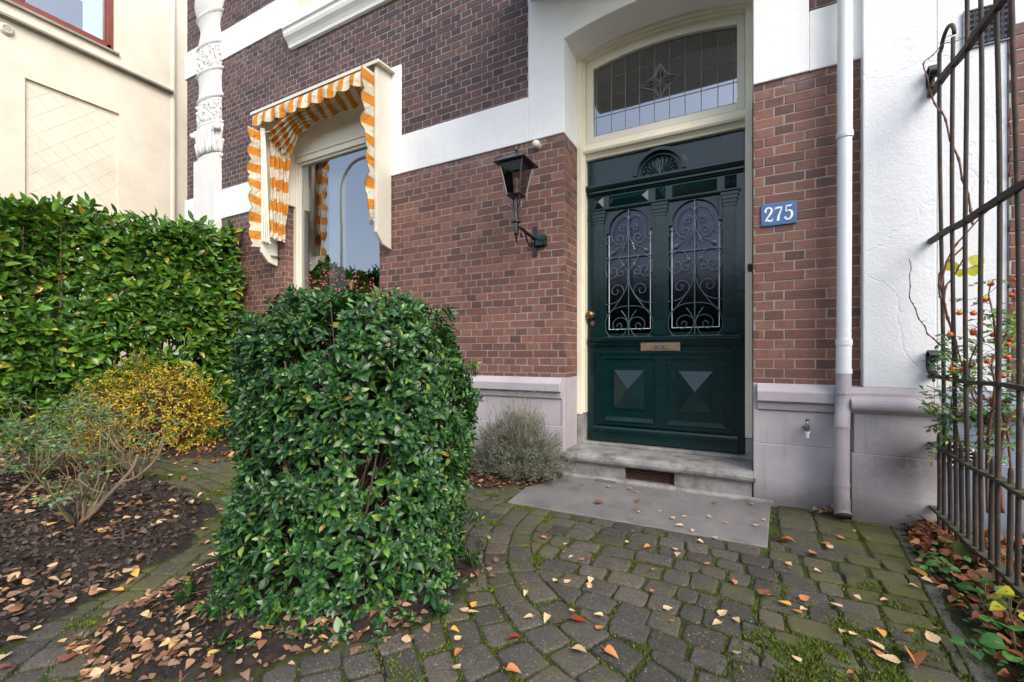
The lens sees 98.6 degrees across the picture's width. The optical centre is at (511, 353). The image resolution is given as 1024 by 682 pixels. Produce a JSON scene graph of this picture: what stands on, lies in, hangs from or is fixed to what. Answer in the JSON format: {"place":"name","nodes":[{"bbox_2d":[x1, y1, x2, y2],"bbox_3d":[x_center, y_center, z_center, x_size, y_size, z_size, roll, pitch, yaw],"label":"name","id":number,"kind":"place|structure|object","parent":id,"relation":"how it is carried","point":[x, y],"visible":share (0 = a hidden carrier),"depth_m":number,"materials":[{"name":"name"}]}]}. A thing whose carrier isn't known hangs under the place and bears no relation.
{"place":"outdoors","nodes":[
{"label":"outdoors","id":0,"kind":"place"},
{"bbox_2d":[81,0,102,39],"label":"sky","id":1,"kind":"structure","parent":0,"point":[92,9],"materials":[{"name":"white"}]},
{"bbox_2d":[0,0,186,421],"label":"beige building","id":2,"kind":"structure","parent":0,"point":[103,122],"depth_m":7.01,"materials":[{"name":"paint"}]},
{"bbox_2d":[11,0,113,49],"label":"window frame","id":3,"kind":"structure","parent":2,"relation":"in","point":[108,5],"depth_m":7.03,"materials":[{"name":"red paint"}]},
{"bbox_2d":[0,448,967,681],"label":"paved path","id":4,"kind":"structure","parent":0,"point":[632,620],"depth_m":1.67,"materials":[{"name":"grey stone"}]},
{"bbox_2d":[0,652,11,659],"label":"fallen leaf","id":5,"kind":"object","parent":4,"relation":"on","point":[2,656],"visible":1,"depth_m":1.38,"materials":[{"name":"beige plant"}]},
{"bbox_2d":[0,664,14,668],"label":"fallen leaf","id":6,"kind":"object","parent":4,"relation":"on","point":[4,665],"visible":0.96,"depth_m":1.34,"materials":[{"name":"brown plant"}]},
{"bbox_2d":[6,635,27,640],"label":"fallen leaf","id":7,"kind":"object","parent":4,"relation":"on","point":[12,637],"visible":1,"depth_m":1.47,"materials":[{"name":"beige plant"}]},
{"bbox_2d":[53,653,77,662],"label":"fallen leaf","id":8,"kind":"object","parent":4,"relation":"on","point":[64,657],"visible":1,"depth_m":1.37,"materials":[{"name":"brown plant"}]},
{"bbox_2d":[65,643,77,649],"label":"fallen leaf","id":9,"kind":"object","parent":4,"relation":"on","point":[71,647],"visible":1,"depth_m":1.43,"materials":[{"name":"orange plant"}]},
{"bbox_2d":[89,667,103,677],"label":"fallen leaf","id":10,"kind":"object","parent":4,"relation":"on","point":[95,671],"visible":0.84,"depth_m":1.32,"materials":[{"name":"beige plant"}]},
{"bbox_2d":[112,587,123,590],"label":"fallen leaf","id":11,"kind":"object","parent":4,"relation":"on","point":[119,588],"visible":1,"depth_m":1.77,"materials":[{"name":"plant"}]},
{"bbox_2d":[179,669,189,681],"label":"fallen leaf","id":12,"kind":"object","parent":4,"relation":"on","point":[180,675],"visible":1,"depth_m":1.30,"materials":[{"name":"brown plant"}]},
{"bbox_2d":[87,431,282,463],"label":"leaf litter","id":13,"kind":"object","parent":4,"relation":"on","point":[204,451],"visible":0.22,"depth_m":4.17,"materials":[{"name":"brown plant"}]},
{"bbox_2d":[402,634,410,642],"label":"fallen leaf","id":14,"kind":"object","parent":4,"relation":"on","point":[406,638],"visible":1,"depth_m":1.46,"materials":[{"name":"beige plant"}]},
{"bbox_2d":[452,664,460,668],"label":"fallen leaf","id":15,"kind":"object","parent":4,"relation":"on","point":[456,666],"visible":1,"depth_m":1.33,"materials":[{"name":"beige plant"}]},
{"bbox_2d":[454,646,462,655],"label":"fallen leaf","id":16,"kind":"object","parent":4,"relation":"on","point":[457,651],"visible":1,"depth_m":1.41,"materials":[{"name":"orange plant"}]},
{"bbox_2d":[459,607,469,611],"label":"fallen leaf","id":17,"kind":"object","parent":4,"relation":"on","point":[464,609],"visible":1,"depth_m":1.63,"materials":[{"name":"beige plant"}]},
{"bbox_2d":[470,601,476,607],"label":"fallen leaf","id":18,"kind":"object","parent":4,"relation":"on","point":[472,604],"visible":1,"depth_m":1.67,"materials":[{"name":"yellow plant"}]},
{"bbox_2d":[2,469,1001,681],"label":"moss","id":19,"kind":"object","parent":4,"relation":"on","point":[899,677],"visible":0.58,"depth_m":1.48,"materials":[{"name":"green plant"}]},
{"bbox_2d":[905,646,927,667],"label":"fallen leaf","id":20,"kind":"object","parent":19,"relation":"on","point":[918,658],"visible":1,"depth_m":1.35,"materials":[{"name":"brown plant"}]},
{"bbox_2d":[503,662,521,673],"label":"fallen leaf","id":21,"kind":"object","parent":4,"relation":"on","point":[511,666],"visible":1,"depth_m":1.33,"materials":[{"name":"orange plant"}]},
{"bbox_2d":[507,633,520,639],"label":"fallen leaf","id":22,"kind":"object","parent":4,"relation":"on","point":[514,635],"visible":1,"depth_m":1.47,"materials":[{"name":"red plant"}]},
{"bbox_2d":[543,613,550,622],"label":"fallen leaf","id":23,"kind":"object","parent":4,"relation":"on","point":[546,617],"visible":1,"depth_m":1.58,"materials":[{"name":"beige plant"}]},
{"bbox_2d":[570,615,585,621],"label":"fallen leaf","id":24,"kind":"object","parent":4,"relation":"on","point":[578,618],"visible":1,"depth_m":1.57,"materials":[{"name":"red plant"}]},
{"bbox_2d":[571,644,585,651],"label":"fallen leaf","id":25,"kind":"object","parent":4,"relation":"on","point":[579,647],"visible":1,"depth_m":1.42,"materials":[{"name":"beige plant"}]},
{"bbox_2d":[601,645,618,658],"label":"fallen leaf","id":26,"kind":"object","parent":4,"relation":"on","point":[609,649],"visible":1,"depth_m":1.40,"materials":[{"name":"orange plant"}]},
{"bbox_2d":[712,619,721,624],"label":"fallen leaf","id":27,"kind":"object","parent":4,"relation":"on","point":[716,621],"visible":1,"depth_m":1.55,"materials":[{"name":"beige plant"}]},
{"bbox_2d":[717,609,726,616],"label":"fallen leaf","id":28,"kind":"object","parent":4,"relation":"on","point":[721,612],"visible":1,"depth_m":1.61,"materials":[{"name":"beige plant"}]},
{"bbox_2d":[757,589,770,594],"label":"fallen leaf","id":29,"kind":"object","parent":4,"relation":"on","point":[762,591],"visible":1,"depth_m":1.74,"materials":[{"name":"brown plant"}]},
{"bbox_2d":[780,600,790,604],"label":"fallen leaf","id":30,"kind":"object","parent":4,"relation":"on","point":[786,602],"visible":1,"depth_m":1.68,"materials":[{"name":"plant"}]},
{"bbox_2d":[778,536,794,541],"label":"fallen leaf","id":31,"kind":"object","parent":4,"relation":"on","point":[788,538],"visible":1,"depth_m":2.23,"materials":[{"name":"orange plant"}]},
{"bbox_2d":[792,655,801,662],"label":"fallen leaf","id":32,"kind":"object","parent":4,"relation":"on","point":[797,658],"visible":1,"depth_m":1.37,"materials":[{"name":"beige plant"}]},
{"bbox_2d":[799,594,809,600],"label":"fallen leaf","id":33,"kind":"object","parent":4,"relation":"on","point":[804,597],"visible":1,"depth_m":1.72,"materials":[{"name":"orange plant"}]},
{"bbox_2d":[813,504,833,513],"bbox_3d":[1.908,0.927,2.619,0.226,0.068,0.114,0,0,3],"label":"leaf bundle","id":34,"kind":"object","parent":4,"relation":"on","point":[823,509],"visible":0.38,"depth_m":2.63,"materials":[{"name":"brown plant"}]},
{"bbox_2d":[868,639,883,649],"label":"fallen leaf","id":35,"kind":"object","parent":4,"relation":"on","point":[881,646],"visible":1,"depth_m":1.43,"materials":[{"name":"beige plant"}]},
{"bbox_2d":[873,648,886,659],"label":"fallen leaf","id":36,"kind":"object","parent":4,"relation":"on","point":[877,652],"visible":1,"depth_m":1.40,"materials":[{"name":"orange plant"}]},
{"bbox_2d":[876,627,886,636],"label":"fallen leaf","id":37,"kind":"object","parent":4,"relation":"on","point":[883,632],"visible":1,"depth_m":1.50,"materials":[{"name":"plant"}]},
{"bbox_2d":[878,654,905,662],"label":"fallen leaf","id":38,"kind":"object","parent":4,"relation":"on","point":[892,658],"visible":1,"depth_m":1.37,"materials":[{"name":"beige plant"}]},
{"bbox_2d":[919,576,932,582],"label":"fallen leaf","id":39,"kind":"object","parent":4,"relation":"on","point":[926,578],"visible":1,"depth_m":1.85,"materials":[{"name":"beige plant"}]},
{"bbox_2d":[925,630,940,644],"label":"fallen leaf","id":40,"kind":"object","parent":4,"relation":"on","point":[932,637],"visible":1,"depth_m":1.47,"materials":[{"name":"beige plant"}]},
{"bbox_2d":[0,426,1023,681],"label":"garden soil","id":41,"kind":"structure","parent":0,"point":[250,662],"depth_m":1.70,"materials":[{"name":"brown soil"}]},
{"bbox_2d":[0,417,85,500],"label":"rose bush","id":42,"kind":"object","parent":41,"relation":"on","point":[46,464],"visible":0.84,"depth_m":2.73,"materials":[{"name":"green plant"}]},
{"bbox_2d":[0,385,95,481],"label":"rose bush","id":43,"kind":"object","parent":41,"relation":"on","point":[29,440],"visible":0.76,"depth_m":3.10,"materials":[{"name":"green plant"}]},
{"bbox_2d":[3,379,111,467],"bbox_3d":[-3.702,0.568,3.602,0.651,0.728,0.712,0,0,-33],"label":"rose bush","id":44,"kind":"object","parent":41,"relation":"on","point":[63,459],"visible":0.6,"depth_m":3.55,"materials":[{"name":"green plant"}]},
{"bbox_2d":[0,393,164,525],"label":"rose bush","id":45,"kind":"object","parent":41,"relation":"on","point":[93,509],"visible":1,"depth_m":2.39,"materials":[{"name":"brown plant"}]},
{"bbox_2d":[18,390,174,474],"bbox_3d":[-3.109,0.618,3.398,0.523,0.658,0.999,0,0,28],"label":"rose bush","id":46,"kind":"object","parent":41,"relation":"on","point":[105,440],"visible":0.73,"depth_m":3.43,"materials":[{"name":"green plant"}]},
{"bbox_2d":[0,451,201,643],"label":"bark mulch","id":47,"kind":"object","parent":41,"relation":"on","point":[47,597],"visible":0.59,"depth_m":2.26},
{"bbox_2d":[0,455,203,614],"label":"leaf litter","id":48,"kind":"object","parent":41,"relation":"on","point":[17,606],"visible":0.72,"depth_m":2.27,"materials":[{"name":"brown plant"}]},
{"bbox_2d":[40,402,182,481],"bbox_3d":[-2.872,0.652,3.202,0.734,0.588,0.639,0,0,28],"label":"rose bush","id":49,"kind":"object","parent":41,"relation":"on","point":[129,465],"visible":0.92,"depth_m":3.26,"materials":[{"name":"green plant"}]},
{"bbox_2d":[0,191,248,454],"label":"laurel hedge","id":50,"kind":"object","parent":41,"relation":"on","point":[45,339],"visible":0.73,"depth_m":4.61,"materials":[{"name":"green plant"}]},
{"bbox_2d":[59,344,230,457],"bbox_3d":[-3.764,0.431,4.528,1.660,1.076,1.179,0,0,28],"label":"autumn shrub","id":51,"kind":"object","parent":41,"relation":"on","point":[185,430],"visible":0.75,"depth_m":4.38,"materials":[{"name":"yellow plant"}]},
{"bbox_2d":[53,555,498,681],"bbox_3d":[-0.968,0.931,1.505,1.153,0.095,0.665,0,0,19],"label":"leaf litter","id":52,"kind":"object","parent":41,"relation":"on","point":[147,643],"visible":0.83,"depth_m":1.43,"materials":[{"name":"brown plant"}]},
{"bbox_2d":[173,279,485,655],"bbox_3d":[-0.729,0.346,1.913,1.226,1.325,1.060,0,0,-13],"label":"clipped shrub","id":53,"kind":"object","parent":41,"relation":"on","point":[354,481],"visible":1,"depth_m":1.63,"materials":[{"name":"green plant"}]},
{"bbox_2d":[281,270,381,441],"bbox_3d":[-1.658,0.100,4.011,1.426,1.727,0.421,0,0,28],"label":"berry shrub","id":54,"kind":"object","parent":41,"relation":"on","point":[334,285],"visible":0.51,"depth_m":3.94,"materials":[{"name":"green plant"}]},
{"bbox_2d":[477,533,491,546],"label":"broad leaf plant","id":55,"kind":"object","parent":41,"relation":"on","point":[488,536],"visible":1,"depth_m":2.20,"materials":[{"name":"plant"}]},
{"bbox_2d":[455,458,561,489],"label":"leaf litter","id":56,"kind":"object","parent":41,"relation":"on","point":[493,477],"visible":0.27,"depth_m":3.27,"materials":[{"name":"brown plant"}]},
{"bbox_2d":[470,388,575,481],"bbox_3d":[0.018,0.607,3.389,0.968,0.715,0.518,0,0,28],"label":"lavender bush","id":57,"kind":"object","parent":41,"relation":"on","point":[515,457],"visible":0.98,"depth_m":3.32,"materials":[{"name":"grey plant"}]},
{"bbox_2d":[925,554,960,575],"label":"broad leaf plant","id":58,"kind":"object","parent":41,"relation":"on","point":[930,562],"visible":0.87,"depth_m":1.88,"materials":[{"name":"plant"}]},
{"bbox_2d":[900,514,1023,681],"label":"leaf litter","id":59,"kind":"object","parent":41,"relation":"on","point":[925,534],"visible":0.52,"depth_m":1.81,"materials":[{"name":"brown plant"}]},
{"bbox_2d":[940,541,985,568],"bbox_3d":[2.052,0.900,2.017,0.138,0.079,0.213,0,0,28],"label":"mossy stone","id":60,"kind":"object","parent":41,"relation":"on","point":[961,549],"visible":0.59,"depth_m":1.98,"materials":[{"name":"green stone"}]},
{"bbox_2d":[911,545,1023,681],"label":"ivy","id":61,"kind":"object","parent":41,"relation":"on","point":[935,569],"visible":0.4,"depth_m":1.75,"materials":[{"name":"green plant"}]},
{"bbox_2d":[919,540,1023,678],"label":"ground cover","id":62,"kind":"object","parent":41,"relation":"on","point":[928,571],"visible":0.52,"depth_m":1.64,"materials":[{"name":"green plant"}]},
{"bbox_2d":[950,636,996,659],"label":"broad leaf plant","id":63,"kind":"object","parent":41,"relation":"on","point":[957,640],"visible":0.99,"depth_m":1.39,"materials":[{"name":"plant"}]},
{"bbox_2d":[956,577,1010,608],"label":"broad leaf plant","id":64,"kind":"object","parent":41,"relation":"on","point":[964,585],"visible":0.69,"depth_m":1.63,"materials":[{"name":"plant"}]},
{"bbox_2d":[979,619,1023,665],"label":"broad leaf plant","id":65,"kind":"object","parent":41,"relation":"on","point":[991,640],"visible":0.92,"depth_m":1.36,"materials":[{"name":"plant"}]},
{"bbox_2d":[987,585,1023,629],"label":"broad leaf plant","id":66,"kind":"object","parent":41,"relation":"on","point":[1007,591],"visible":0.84,"depth_m":1.51,"materials":[{"name":"plant"}]},
{"label":"ground","id":67,"kind":"structure","parent":0,"visible":0},
{"bbox_2d":[184,0,941,527],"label":"brick house","id":68,"kind":"structure","parent":67,"relation":"on","point":[640,322],"depth_m":3.51,"materials":[{"name":"brown brick"}]},
{"bbox_2d":[298,0,316,10],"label":"upper window frame","id":69,"kind":"structure","parent":68,"relation":"in","point":[302,4],"depth_m":4.91,"materials":[{"name":"beige paint"}]},
{"bbox_2d":[246,59,394,265],"bbox_3d":[-2.103,-1.897,4.605,1.987,1.742,0.390,0,0,28],"label":"window awning","id":70,"kind":"object","parent":68,"relation":"attached to","point":[271,146],"depth_m":4.64,"materials":[{"name":"orange fabric"}]},
{"bbox_2d":[284,103,366,292],"bbox_3d":[-1.892,-1.564,4.933,1.560,2.488,0.508,0,0,28],"label":"window","id":71,"kind":"structure","parent":68,"relation":"in","point":[340,135],"depth_m":5.19,"materials":[{"name":"beige paint"}]},
{"bbox_2d":[493,145,538,255],"bbox_3d":[0.082,-1.187,3.403,0.256,0.770,0.467,0,0,28],"label":"wall lantern","id":72,"kind":"object","parent":68,"relation":"attached to","point":[511,165],"depth_m":3.30,"materials":[{"name":"black metal"}]},
{"bbox_2d":[532,140,541,149],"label":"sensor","id":73,"kind":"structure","parent":68,"relation":"attached to","point":[536,144],"depth_m":3.54,"materials":[{"name":"beige plastic"}]},
{"bbox_2d":[535,234,546,246],"bbox_3d":[0.240,-0.916,3.554,0.092,0.082,0.050,0,0,28],"label":"junction box","id":74,"kind":"object","parent":68,"relation":"attached to","point":[540,240],"visible":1,"depth_m":3.54,"materials":[{"name":"metal"}]},
{"bbox_2d":[586,129,744,453],"bbox_3d":[1.175,-0.457,3.503,1.202,2.390,0.129,0,0,28],"label":"front door","id":75,"kind":"structure","parent":68,"relation":"in","point":[653,386],"depth_m":3.48,"materials":[{"name":"green wood"}]},
{"bbox_2d":[747,264,751,271],"bbox_3d":[1.693,-0.614,3.133,0.032,0.060,0.014,0,0,28],"label":"bell push","id":76,"kind":"object","parent":68,"relation":"attached to","point":[749,267],"visible":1,"depth_m":3.13,"materials":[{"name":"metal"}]},
{"bbox_2d":[761,200,796,226],"bbox_3d":[1.697,-0.894,2.801,0.194,0.142,0.012,0,0,28],"label":"house number sign","id":77,"kind":"object","parent":68,"relation":"attached to","point":[779,213],"visible":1,"depth_m":2.80,"materials":[{"name":"blue metal"}]},
{"bbox_2d":[803,419,809,437],"bbox_3d":[1.808,0.453,2.700,0.034,0.114,0.076,0,0,28],"label":"outside tap","id":78,"kind":"object","parent":68,"relation":"attached to","point":[806,426],"visible":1,"depth_m":2.67,"materials":[{"name":"silver metal"}]},
{"bbox_2d":[508,476,770,547],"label":"stone slab","id":79,"kind":"structure","parent":67,"relation":"on","point":[564,494],"depth_m":2.74,"materials":[{"name":"grey stone"}]},
{"bbox_2d":[595,479,812,511],"bbox_3d":[1.502,0.991,3.051,1.800,0.098,0.362,0,0,28],"label":"foundation edge","id":80,"kind":"object","parent":67,"relation":"on","point":[606,481],"visible":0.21,"depth_m":3.27,"materials":[{"name":"stone"}]},
{"bbox_2d":[892,526,997,681],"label":"edging kerb","id":81,"kind":"structure","parent":67,"relation":"on","point":[962,650],"depth_m":1.58,"materials":[{"name":"stone"}]},
{"bbox_2d":[911,567,926,576],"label":"fallen leaf","id":82,"kind":"object","parent":81,"relation":"on","point":[922,572],"visible":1,"depth_m":1.91,"materials":[{"name":"yellow plant"}]},
{"bbox_2d":[926,0,1023,608],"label":"iron fence","id":83,"kind":"object","parent":67,"relation":"on","point":[1006,574],"visible":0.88,"depth_m":1.89,"materials":[{"name":"black metal"}]},
{"bbox_2d":[909,33,987,362],"bbox_3d":[2.228,-0.791,2.235,0.312,1.678,0.113,0,0,28],"label":"climbing vine","id":84,"kind":"object","parent":83,"relation":"attached to","point":[973,261],"visible":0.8,"depth_m":2.22,"materials":[{"name":"brown plant"}]},
{"bbox_2d":[915,269,1023,512],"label":"hip rose","id":85,"kind":"object","parent":83,"relation":"attached to","point":[989,418],"visible":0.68,"depth_m":2.07,"materials":[{"name":"green plant"}]},
{"bbox_2d":[937,0,1023,538],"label":"neighbour house","id":86,"kind":"structure","parent":67,"relation":"on","point":[950,11],"depth_m":2.32,"materials":[{"name":"white paint"}]}
]}

